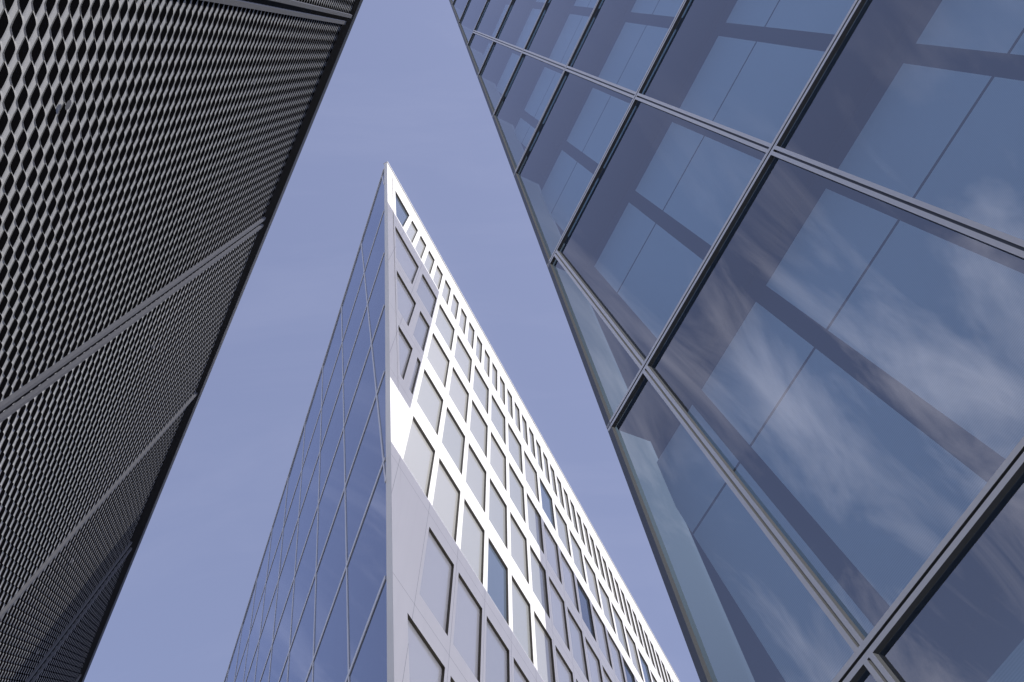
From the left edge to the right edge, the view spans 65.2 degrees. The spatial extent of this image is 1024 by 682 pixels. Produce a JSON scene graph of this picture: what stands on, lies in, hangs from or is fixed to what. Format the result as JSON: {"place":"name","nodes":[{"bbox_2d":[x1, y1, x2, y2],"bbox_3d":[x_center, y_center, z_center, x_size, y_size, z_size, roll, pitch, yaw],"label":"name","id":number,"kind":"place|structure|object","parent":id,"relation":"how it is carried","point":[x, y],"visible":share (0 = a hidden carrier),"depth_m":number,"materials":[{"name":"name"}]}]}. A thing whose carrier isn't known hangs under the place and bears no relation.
{"place":"outdoors","nodes":[
{"label":"outdoors","id":0,"kind":"place"},
{"bbox_2d":[84,0,699,681],"label":"sky","id":1,"kind":"structure","parent":0,"point":[404,90],"materials":[{"name":"blue"}]},
{"bbox_2d":[392,178,399,436],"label":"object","id":2,"kind":"object","parent":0,"point":[395,288],"visible":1,"depth_m":27.49,"materials":[{"name":"white"}]},
{"bbox_2d":[224,161,679,681],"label":"skyscraper","id":3,"kind":"structure","parent":0,"point":[500,566],"depth_m":24.78,"materials":[{"name":"white concrete"}]},
{"label":"ground","id":4,"kind":"structure","parent":0,"visible":0},
{"bbox_2d":[0,0,362,681],"bbox_3d":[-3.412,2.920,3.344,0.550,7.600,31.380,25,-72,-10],"label":"building","id":5,"kind":"structure","parent":4,"relation":"on","point":[150,151],"depth_m":3.63,"materials":[{"name":"grey metal"}]},
{"bbox_2d":[449,0,1023,681],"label":"glass building","id":6,"kind":"structure","parent":4,"relation":"on","point":[781,242],"depth_m":6.89,"materials":[{"name":"blue glass"}]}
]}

